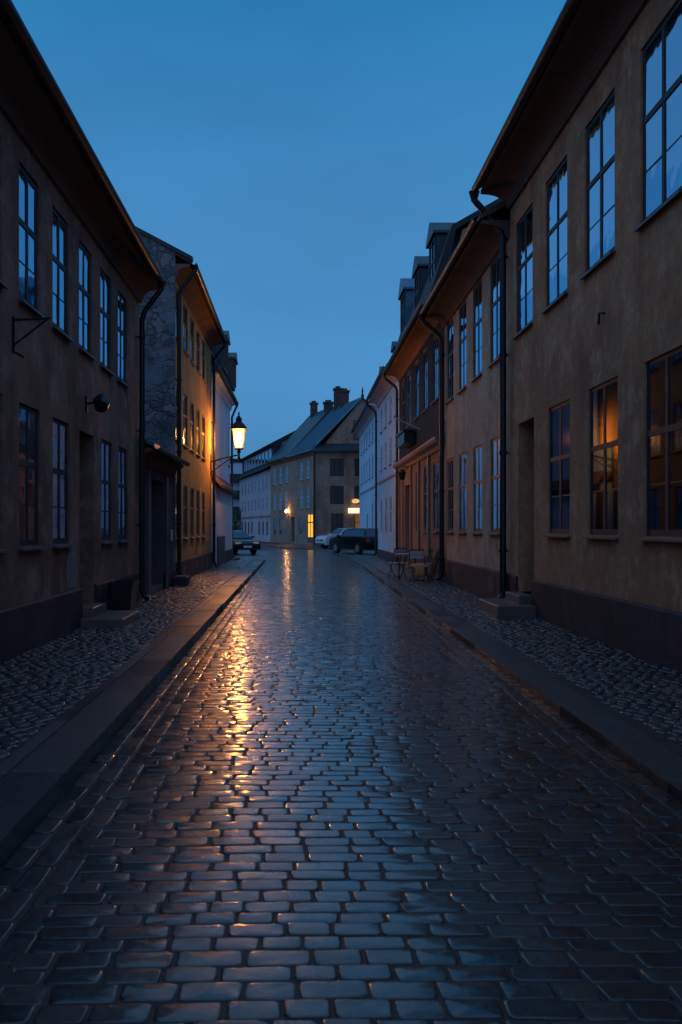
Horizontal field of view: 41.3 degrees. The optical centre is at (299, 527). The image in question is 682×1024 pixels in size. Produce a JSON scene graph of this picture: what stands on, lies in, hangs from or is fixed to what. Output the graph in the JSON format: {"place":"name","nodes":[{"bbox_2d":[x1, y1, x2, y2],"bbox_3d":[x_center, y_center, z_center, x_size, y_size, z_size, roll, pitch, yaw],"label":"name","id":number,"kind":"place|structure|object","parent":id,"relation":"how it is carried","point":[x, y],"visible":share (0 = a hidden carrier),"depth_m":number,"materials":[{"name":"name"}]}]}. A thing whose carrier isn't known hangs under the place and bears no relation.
{"place":"outdoors","nodes":[
{"label":"outdoors","id":0,"kind":"place"},
{"bbox_2d":[0,557,261,776],"bbox_3d":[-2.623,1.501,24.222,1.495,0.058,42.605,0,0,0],"label":"pavement cobbles","id":1,"kind":"object","parent":0,"point":[178,602],"visible":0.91,"depth_m":10.21,"materials":[{"name":"grey stone"}]},
{"bbox_2d":[0,0,166,664],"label":"umber house","id":2,"kind":"structure","parent":1,"relation":"on","point":[78,266],"depth_m":12.30,"materials":[{"name":"paint"}]},
{"bbox_2d":[0,280,8,288],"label":"window","id":3,"kind":"structure","parent":2,"relation":"in","point":[2,284],"depth_m":9.90,"materials":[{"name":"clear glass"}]},
{"bbox_2d":[12,316,50,357],"bbox_3d":[-3.084,-2.179,10.350,0.449,0.482,0.031,0,0,0],"label":"wall bracket","id":4,"kind":"object","parent":2,"relation":"attached to","point":[45,319],"depth_m":10.34,"materials":[{"name":"black metal"}]},
{"bbox_2d":[18,164,44,317],"bbox_3d":[-3.325,-3.482,11.010,0.190,1.675,0.900,0,0,0],"label":"window","id":5,"kind":"structure","parent":2,"relation":"in","point":[27,188],"depth_m":11.01,"materials":[{"name":"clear glass"}]},
{"bbox_2d":[18,403,46,550],"bbox_3d":[-3.325,-0.603,11.030,0.190,1.755,0.940,0,0,0],"label":"window","id":6,"kind":"structure","parent":2,"relation":"in","point":[28,417],"depth_m":11.05,"materials":[{"name":"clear glass"}]},
{"bbox_2d":[52,208,73,341],"bbox_3d":[-3.325,-3.482,12.450,0.190,1.675,0.900,0,0,0],"label":"window","id":7,"kind":"structure","parent":2,"relation":"in","point":[59,226],"depth_m":12.48,"materials":[{"name":"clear glass"}]},
{"bbox_2d":[52,418,74,547],"bbox_3d":[-3.325,-0.603,12.480,0.190,1.755,0.940,0,0,0],"label":"window","id":8,"kind":"structure","parent":2,"relation":"in","point":[59,428],"depth_m":12.48,"materials":[{"name":"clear glass"}]},
{"bbox_2d":[78,241,96,360],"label":"window","id":9,"kind":"structure","parent":2,"relation":"in","point":[84,257],"depth_m":13.92,"materials":[{"name":"clear glass"}]},
{"bbox_2d":[85,393,109,412],"bbox_3d":[-3.070,-1.899,13.788,0.288,0.325,0.516,0,0,-36],"label":"wall spotlight","id":10,"kind":"object","parent":2,"relation":"attached to","point":[100,402],"depth_m":13.62,"materials":[{"name":"black metal"}]},
{"bbox_2d":[100,269,114,375],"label":"window","id":11,"kind":"structure","parent":2,"relation":"in","point":[104,281],"depth_m":15.35,"materials":[{"name":"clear glass"}]},
{"bbox_2d":[101,439,116,543],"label":"window","id":12,"kind":"structure","parent":2,"relation":"in","point":[105,446],"depth_m":15.43,"materials":[{"name":"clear glass"}]},
{"bbox_2d":[118,292,130,388],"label":"window","id":13,"kind":"structure","parent":2,"relation":"in","point":[121,302],"depth_m":16.86,"materials":[{"name":"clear glass"}]},
{"bbox_2d":[118,447,131,542],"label":"window","id":14,"kind":"structure","parent":2,"relation":"in","point":[122,453],"depth_m":16.95,"materials":[{"name":"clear glass"}]},
{"bbox_2d":[81,603,139,628],"bbox_3d":[-3.160,1.350,14.050,1.080,0.300,1.400,0,0,0],"label":"doorstep","id":15,"kind":"object","parent":1,"relation":"on","point":[97,615],"visible":0.7,"depth_m":13.55,"materials":[{"name":"stone"}]},
{"bbox_2d":[109,580,139,609],"bbox_3d":[-3.030,1.200,15.580,0.420,0.560,0.600,0,0,0],"label":"planter box","id":16,"kind":"object","parent":1,"relation":"on","point":[123,594],"visible":0.93,"depth_m":15.33,"materials":[{"name":"paint"}]},
{"bbox_2d":[141,439,190,598],"bbox_3d":[-6.088,-1.540,21.025,6.465,6.380,5.050,0,0,0],"label":"gatehouse","id":17,"kind":"object","parent":1,"relation":"on","point":[161,469],"visible":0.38,"depth_m":21.90,"materials":[{"name":"paint"}]},
{"bbox_2d":[135,226,226,577],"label":"ochre house","id":18,"kind":"structure","parent":1,"relation":"on","point":[184,334],"depth_m":25.56,"materials":[{"name":"paint"}]},
{"bbox_2d":[175,290,182,346],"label":"window","id":19,"kind":"structure","parent":18,"relation":"in","point":[176,290],"depth_m":24.35,"materials":[{"name":"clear glass"}]},
{"bbox_2d":[175,385,182,443],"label":"window","id":20,"kind":"structure","parent":18,"relation":"in","point":[176,385],"depth_m":24.35,"materials":[{"name":"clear glass"}]},
{"bbox_2d":[175,483,182,539],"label":"window","id":21,"kind":"structure","parent":18,"relation":"in","point":[176,483],"depth_m":24.35,"materials":[{"name":"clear glass"}]},
{"bbox_2d":[183,304,189,356],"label":"window","id":22,"kind":"structure","parent":18,"relation":"in","point":[184,308],"depth_m":25.98,"materials":[{"name":"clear glass"}]},
{"bbox_2d":[183,393,189,448],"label":"window","id":23,"kind":"structure","parent":18,"relation":"in","point":[184,397],"depth_m":25.98,"materials":[{"name":"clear glass"}]},
{"bbox_2d":[183,486,189,538],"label":"window","id":24,"kind":"structure","parent":18,"relation":"in","point":[184,487],"depth_m":26.00,"materials":[{"name":"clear glass"}]},
{"bbox_2d":[190,317,195,366],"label":"window","id":25,"kind":"structure","parent":18,"relation":"in","point":[191,322],"depth_m":27.74,"materials":[{"name":"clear glass"}]},
{"bbox_2d":[190,402,195,453],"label":"window","id":26,"kind":"structure","parent":18,"relation":"in","point":[191,405],"depth_m":27.73,"materials":[{"name":"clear glass"}]},
{"bbox_2d":[190,488,195,538],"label":"window","id":27,"kind":"structure","parent":18,"relation":"in","point":[191,490],"depth_m":27.74,"materials":[{"name":"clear glass"}]},
{"bbox_2d":[196,329,201,375],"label":"window","id":28,"kind":"structure","parent":18,"relation":"in","point":[197,333],"depth_m":29.35,"materials":[{"name":"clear glass"}]},
{"bbox_2d":[196,408,201,457],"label":"window","id":29,"kind":"structure","parent":18,"relation":"in","point":[197,412],"depth_m":29.36,"materials":[{"name":"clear glass"}]},
{"bbox_2d":[196,490,201,537],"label":"window","id":30,"kind":"structure","parent":18,"relation":"in","point":[197,492],"depth_m":29.35,"materials":[{"name":"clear glass"}]},
{"bbox_2d":[202,340,206,383],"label":"window","id":31,"kind":"structure","parent":18,"relation":"in","point":[203,379],"depth_m":30.83,"materials":[{"name":"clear glass"}]},
{"bbox_2d":[202,415,206,460],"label":"window","id":32,"kind":"structure","parent":18,"relation":"in","point":[202,415],"depth_m":30.83,"materials":[{"name":"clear glass"}]},
{"bbox_2d":[202,492,206,536],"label":"window","id":33,"kind":"structure","parent":18,"relation":"in","point":[202,492],"depth_m":30.83,"materials":[{"name":"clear glass"}]},
{"bbox_2d":[210,412,247,475],"bbox_3d":[-2.622,-3.090,33.200,1.380,2.380,0.636,0,0,0],"label":"street lantern","id":34,"kind":"object","parent":18,"relation":"attached to","point":[238,424],"visible":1,"depth_m":33.15,"materials":[{"name":"black metal"}]},
{"bbox_2d":[173,575,189,585],"bbox_3d":[-3.040,1.370,23.200,0.360,0.260,0.600,0,0,0],"label":"guard stone","id":35,"kind":"object","parent":1,"relation":"on","point":[181,580],"visible":0.86,"depth_m":22.90,"materials":[{"name":"grey stone"}]},
{"bbox_2d":[230,459,241,530],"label":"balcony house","id":36,"kind":"structure","parent":0,"point":[237,468],"depth_m":122.00,"materials":[{"name":"white paint"}]},
{"bbox_2d":[233,508,240,529],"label":"tree","id":37,"kind":"object","parent":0,"point":[235,527],"visible":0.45,"depth_m":116.78,"materials":[{"name":"green plant"}]},
{"bbox_2d":[12,0,565,458],"label":"sky","id":38,"kind":"structure","parent":0,"point":[303,154],"materials":[{"name":"blue"}]},
{"bbox_2d":[0,546,681,1023],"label":"road","id":39,"kind":"structure","parent":0,"point":[244,952],"depth_m":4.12,"materials":[{"name":"grey stone"}]},
{"bbox_2d":[0,556,264,867],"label":"kerb","id":40,"kind":"structure","parent":39,"relation":"on","point":[47,766],"depth_m":6.60,"materials":[{"name":"stone"}]},
{"bbox_2d":[211,475,236,566],"bbox_3d":[-3.185,-0.245,38.400,0.450,3.790,8.600,0,0,0],"label":"white annex","id":41,"kind":"object","parent":39,"relation":"on","point":[224,490],"visible":0.89,"depth_m":37.25,"materials":[{"name":"paint"}]},
{"bbox_2d":[211,331,238,557],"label":"white house","id":42,"kind":"structure","parent":39,"relation":"on","point":[226,362],"depth_m":39.30,"materials":[{"name":"paint"}]},
{"bbox_2d":[233,530,260,553],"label":"parked car","id":43,"kind":"object","parent":39,"relation":"on","point":[242,540],"visible":0.48,"depth_m":53.56,"materials":[{"name":"black paint"}]},
{"bbox_2d":[236,430,295,541],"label":"pinkish white house","id":44,"kind":"structure","parent":39,"relation":"on","point":[255,494],"depth_m":103.53,"materials":[{"name":"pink paint"}]},
{"bbox_2d":[261,545,681,792],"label":"kerb","id":45,"kind":"structure","parent":39,"relation":"on","point":[653,756],"depth_m":8.02,"materials":[{"name":"stone"}]},
{"bbox_2d":[259,541,681,802],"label":"pavement","id":46,"kind":"structure","parent":0,"point":[674,792],"depth_m":8.96,"materials":[{"name":"grey stone"}]},
{"bbox_2d":[315,528,350,547],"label":"parked car","id":47,"kind":"object","parent":46,"relation":"on","point":[322,541],"visible":0.33,"depth_m":65.53,"materials":[{"name":"grey paint"}]},
{"bbox_2d":[396,553,418,580],"bbox_3d":[3.080,1.136,25.953,0.600,0.782,0.585,0,0,0],"label":"cafe table","id":48,"kind":"object","parent":46,"relation":"on","point":[400,554],"visible":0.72,"depth_m":25.88,"materials":[{"name":"black metal"}]},
{"bbox_2d":[347,550,681,745],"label":"pavement cobbles","id":49,"kind":"object","parent":46,"relation":"on","point":[446,596],"visible":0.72,"depth_m":10.55,"materials":[{"name":"grey stone"}]},
{"bbox_2d":[329,528,377,553],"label":"parked car","id":50,"kind":"object","parent":49,"relation":"on","point":[358,540],"visible":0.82,"depth_m":51.54,"materials":[{"name":"black paint"}]},
{"bbox_2d":[388,548,406,578],"bbox_3d":[2.923,1.068,26.991,0.446,0.922,0.480,0,0,-20],"label":"folding chair","id":51,"kind":"object","parent":49,"relation":"on","point":[396,550],"visible":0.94,"depth_m":26.86,"materials":[{"name":"black metal"}]},
{"bbox_2d":[409,549,428,582],"bbox_3d":[3.278,1.068,24.909,0.446,0.922,0.480,0,0,-12],"label":"folding chair","id":52,"kind":"object","parent":49,"relation":"on","point":[416,556],"visible":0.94,"depth_m":25.05,"materials":[{"name":"black metal"}]},
{"bbox_2d":[411,564,424,577],"bbox_3d":[3.235,1.192,24.788,0.285,0.393,0.406,0,0,-13],"label":"blanket","id":53,"kind":"object","parent":52,"relation":"on","point":[419,571],"visible":1,"depth_m":24.63,"materials":[{"name":"fabric"}]},
{"bbox_2d":[415,548,433,579],"bbox_3d":[3.629,1.068,26.297,0.480,0.922,0.446,0,0,20],"label":"folding chair","id":54,"kind":"object","parent":49,"relation":"on","point":[430,551],"visible":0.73,"depth_m":26.25,"materials":[{"name":"black metal"}]},
{"bbox_2d":[428,548,438,581],"bbox_3d":[3.820,1.048,25.625,0.347,0.963,0.478,0,0,0],"label":"folded chair","id":55,"kind":"object","parent":49,"relation":"on","point":[435,563],"visible":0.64,"depth_m":25.43,"materials":[{"name":"black metal"}]},
{"bbox_2d":[478,591,535,617],"bbox_3d":[3.900,1.365,16.125,1.100,0.370,1.650,0,0,0],"label":"doorstep","id":56,"kind":"object","parent":49,"relation":"on","point":[513,604],"visible":0.73,"depth_m":15.66,"materials":[{"name":"stone"}]},
{"label":"ground","id":57,"kind":"structure","parent":0,"visible":0},
{"bbox_2d":[267,386,365,544],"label":"corner house","id":58,"kind":"structure","parent":57,"relation":"on","point":[313,461],"depth_m":80.87,"materials":[{"name":"beige paint"}]},
{"bbox_2d":[278,468,281,484],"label":"window","id":59,"kind":"structure","parent":58,"relation":"in","point":[280,469],"depth_m":91.10,"materials":[{"name":"blue glass"}]},
{"bbox_2d":[279,493,281,509],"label":"window","id":60,"kind":"structure","parent":58,"relation":"in","point":[280,494],"depth_m":91.10,"materials":[{"name":"blue glass"}]},
{"bbox_2d":[279,519,281,534],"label":"window","id":61,"kind":"structure","parent":58,"relation":"in","point":[280,520],"depth_m":91.10,"materials":[{"name":"blue glass"}]},
{"bbox_2d":[284,466,287,483],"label":"window","id":62,"kind":"structure","parent":58,"relation":"in","point":[286,468],"depth_m":88.81,"materials":[{"name":"blue glass"}]},
{"bbox_2d":[285,492,287,509],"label":"window","id":63,"kind":"structure","parent":58,"relation":"in","point":[286,493],"depth_m":88.79,"materials":[{"name":"blue"}]},
{"bbox_2d":[293,517,294,541],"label":"door","id":64,"kind":"structure","parent":58,"relation":"in","point":[293,517],"depth_m":86.86,"materials":[{"name":"brown"}]},
{"bbox_2d":[299,519,301,533],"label":"window","id":65,"kind":"structure","parent":58,"relation":"in","point":[300,520],"depth_m":83.84,"materials":[{"name":"blue glass"}]},
{"bbox_2d":[299,462,302,480],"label":"window","id":66,"kind":"structure","parent":58,"relation":"in","point":[301,464],"depth_m":83.51,"materials":[{"name":"blue glass"}]},
{"bbox_2d":[299,490,302,508],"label":"window","id":67,"kind":"structure","parent":58,"relation":"in","point":[301,491],"depth_m":83.51,"materials":[{"name":"blue glass"}]},
{"bbox_2d":[305,461,309,479],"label":"window","id":68,"kind":"structure","parent":58,"relation":"in","point":[308,462],"depth_m":81.30,"materials":[{"name":"blue glass"}]},
{"bbox_2d":[307,489,309,507],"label":"window","id":69,"kind":"structure","parent":58,"relation":"in","point":[308,490],"depth_m":81.30,"materials":[{"name":"blue glass"}]},
{"bbox_2d":[308,515,312,542],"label":"lit doorway","id":70,"kind":"structure","parent":58,"relation":"in","point":[310,517],"depth_m":80.63,"materials":[{"name":"yellow glass"}]},
{"bbox_2d":[330,458,343,475],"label":"window","id":71,"kind":"structure","parent":58,"relation":"in","point":[336,464],"depth_m":79.01,"materials":[{"name":"grey glass"}]},
{"bbox_2d":[330,486,343,503],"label":"window","id":72,"kind":"structure","parent":58,"relation":"in","point":[336,492],"depth_m":79.01,"materials":[{"name":"grey glass"}]},
{"bbox_2d":[331,513,342,532],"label":"window","id":73,"kind":"structure","parent":58,"relation":"in","point":[336,518],"depth_m":79.01,"materials":[{"name":"grey glass"}]},
{"bbox_2d":[353,420,358,439],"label":"window","id":74,"kind":"structure","parent":58,"relation":"in","point":[355,437],"depth_m":78.91,"materials":[{"name":"glass"}]},
{"bbox_2d":[354,458,358,475],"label":"window","id":75,"kind":"structure","parent":58,"relation":"in","point":[356,467],"depth_m":79.01,"materials":[{"name":"grey glass"}]},
{"bbox_2d":[354,486,358,503],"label":"window","id":76,"kind":"structure","parent":58,"relation":"in","point":[356,495],"depth_m":79.01,"materials":[{"name":"grey glass"}]},
{"bbox_2d":[354,513,358,527],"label":"window","id":77,"kind":"structure","parent":58,"relation":"in","point":[356,515],"depth_m":79.01,"materials":[{"name":"yellow glass"}]},
{"bbox_2d":[351,402,377,527],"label":"white house","id":78,"kind":"structure","parent":57,"relation":"on","point":[363,429],"depth_m":65.92,"materials":[{"name":"paint"}]},
{"bbox_2d":[365,341,398,564],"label":"pale house","id":79,"kind":"structure","parent":57,"relation":"on","point":[381,396],"depth_m":42.28,"materials":[{"name":"white paint"}]},
{"bbox_2d":[383,443,386,468],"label":"window","id":80,"kind":"structure","parent":79,"relation":"in","point":[386,443],"depth_m":42.61,"materials":[{"name":"clear glass"}]},
{"bbox_2d":[384,404,386,428],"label":"window","id":81,"kind":"structure","parent":79,"relation":"in","point":[386,404],"depth_m":42.61,"materials":[{"name":"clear glass"}]},
{"bbox_2d":[385,498,386,532],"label":"window","id":82,"kind":"structure","parent":79,"relation":"in","point":[385,498],"depth_m":42.80,"materials":[{"name":"grey glass"}]},
{"bbox_2d":[388,438,391,465],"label":"window","id":83,"kind":"structure","parent":79,"relation":"in","point":[391,438],"depth_m":40.32,"materials":[{"name":"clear glass"}]},
{"bbox_2d":[388,396,391,423],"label":"window","id":84,"kind":"structure","parent":79,"relation":"in","point":[391,396],"depth_m":40.32,"materials":[{"name":"clear glass"}]},
{"bbox_2d":[390,496,391,532],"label":"window","id":85,"kind":"structure","parent":79,"relation":"in","point":[391,496],"depth_m":40.32,"materials":[{"name":"grey glass"}]},
{"bbox_2d":[382,198,502,581],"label":"dormered house","id":86,"kind":"structure","parent":57,"relation":"on","point":[412,366],"depth_m":29.80,"materials":[{"name":"brown paint"}]},
{"bbox_2d":[402,382,403,428],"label":"window","id":87,"kind":"structure","parent":86,"relation":"in","point":[403,382],"depth_m":35.68,"materials":[{"name":"black glass"}]},
{"bbox_2d":[398,466,409,479],"bbox_3d":[3.795,-2.007,33.176,0.301,0.515,0.442,0,0,-62],"label":"shop lantern","id":88,"kind":"object","parent":86,"relation":"hanging from","point":[401,473],"visible":0.91,"depth_m":33.11,"materials":[{"name":"black metal"}]},
{"bbox_2d":[405,372,410,428],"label":"window","id":89,"kind":"structure","parent":86,"relation":"in","point":[409,376],"depth_m":33.71,"materials":[{"name":"blue glass"}]},
{"bbox_2d":[413,361,418,420],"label":"window","id":90,"kind":"structure","parent":86,"relation":"in","point":[417,365],"depth_m":31.44,"materials":[{"name":"blue glass"}]},
{"bbox_2d":[421,349,427,413],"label":"window","id":91,"kind":"structure","parent":86,"relation":"in","point":[425,353],"depth_m":29.42,"materials":[{"name":"blue glass"}]},
{"bbox_2d":[422,467,426,531],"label":"window","id":92,"kind":"structure","parent":86,"relation":"in","point":[426,467],"depth_m":29.21,"materials":[{"name":"black glass"}]},
{"bbox_2d":[430,336,437,404],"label":"window","id":93,"kind":"structure","parent":86,"relation":"in","point":[436,338],"depth_m":27.01,"materials":[{"name":"blue glass"}]},
{"bbox_2d":[431,461,438,532],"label":"window","id":94,"kind":"structure","parent":86,"relation":"in","point":[436,465],"depth_m":26.98,"materials":[{"name":"blue glass"}]},
{"bbox_2d":[418,202,509,597],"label":"sandy house","id":95,"kind":"structure","parent":57,"relation":"on","point":[462,305],"depth_m":20.85,"materials":[{"name":"beige paint"}]},
{"bbox_2d":[444,319,453,404],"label":"window","id":96,"kind":"structure","parent":95,"relation":"in","point":[450,327],"depth_m":24.53,"materials":[{"name":"blue glass"}]},
{"bbox_2d":[444,458,453,532],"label":"window","id":97,"kind":"structure","parent":95,"relation":"in","point":[450,462],"depth_m":24.52,"materials":[{"name":"blue glass"}]},
{"bbox_2d":[456,301,466,394],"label":"window","id":98,"kind":"structure","parent":95,"relation":"in","point":[463,386],"depth_m":22.52,"materials":[{"name":"blue glass"}]},
{"bbox_2d":[456,452,466,533],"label":"window","id":99,"kind":"structure","parent":95,"relation":"in","point":[462,456],"depth_m":22.53,"materials":[{"name":"blue glass"}]},
{"bbox_2d":[470,280,481,382],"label":"window","id":100,"kind":"structure","parent":95,"relation":"in","point":[478,290],"depth_m":20.63,"materials":[{"name":"blue glass"}]},
{"bbox_2d":[470,445,481,534],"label":"window","id":101,"kind":"structure","parent":95,"relation":"in","point":[478,450],"depth_m":20.65,"materials":[{"name":"clear glass"}]},
{"bbox_2d":[486,256,499,368],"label":"window","id":102,"kind":"structure","parent":95,"relation":"in","point":[495,268],"depth_m":18.88,"materials":[{"name":"clear glass"}]},
{"bbox_2d":[487,437,499,534],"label":"window","id":103,"kind":"structure","parent":95,"relation":"in","point":[495,442],"depth_m":18.75,"materials":[{"name":"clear glass"}]},
{"bbox_2d":[469,0,681,673],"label":"tan house","id":104,"kind":"structure","parent":57,"relation":"on","point":[580,174],"depth_m":12.15,"materials":[{"name":"paint"}]},
{"bbox_2d":[512,204,532,339],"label":"window","id":105,"kind":"structure","parent":104,"relation":"in","point":[525,226],"depth_m":16.31,"materials":[{"name":"clear glass"}]},
{"bbox_2d":[540,157,567,314],"bbox_3d":[4.075,-4.602,14.290,0.190,2.155,1.300,0,0,0],"label":"window","id":106,"kind":"structure","parent":104,"relation":"in","point":[557,185],"depth_m":14.28,"materials":[{"name":"clear glass"}]},
{"bbox_2d":[543,399,570,537],"bbox_3d":[4.075,-0.893,14.140,0.190,2.095,1.260,0,0,0],"label":"window","id":107,"kind":"structure","parent":104,"relation":"in","point":[559,414],"depth_m":14.12,"materials":[{"name":"clear glass"}]},
{"bbox_2d":[579,90,615,279],"bbox_3d":[4.075,-4.602,12.230,0.190,2.155,1.300,0,0,0],"label":"window","id":108,"kind":"structure","parent":104,"relation":"in","point":[601,131],"depth_m":12.20,"materials":[{"name":"clear glass"}]},
{"bbox_2d":[582,377,618,539],"bbox_3d":[4.075,-0.893,12.090,0.190,2.095,1.260,0,0,0],"label":"window","id":109,"kind":"structure","parent":104,"relation":"in","point":[604,397],"depth_m":12.08,"materials":[{"name":"clear glass"}]},
{"bbox_2d":[597,312,604,324],"bbox_3d":[4.001,-2.783,12.000,0.098,0.169,0.031,0,0,0],"label":"wall hook","id":110,"kind":"object","parent":104,"relation":"attached to","point":[599,314],"depth_m":11.98,"materials":[{"name":"black metal"}]},
{"bbox_2d":[633,0,681,231],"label":"window","id":111,"kind":"structure","parent":104,"relation":"in","point":[662,55],"depth_m":10.12,"materials":[{"name":"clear glass"}]},
{"bbox_2d":[637,346,681,541],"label":"window","id":112,"kind":"structure","parent":104,"relation":"in","point":[664,373],"depth_m":10.08,"materials":[{"name":"clear glass"}]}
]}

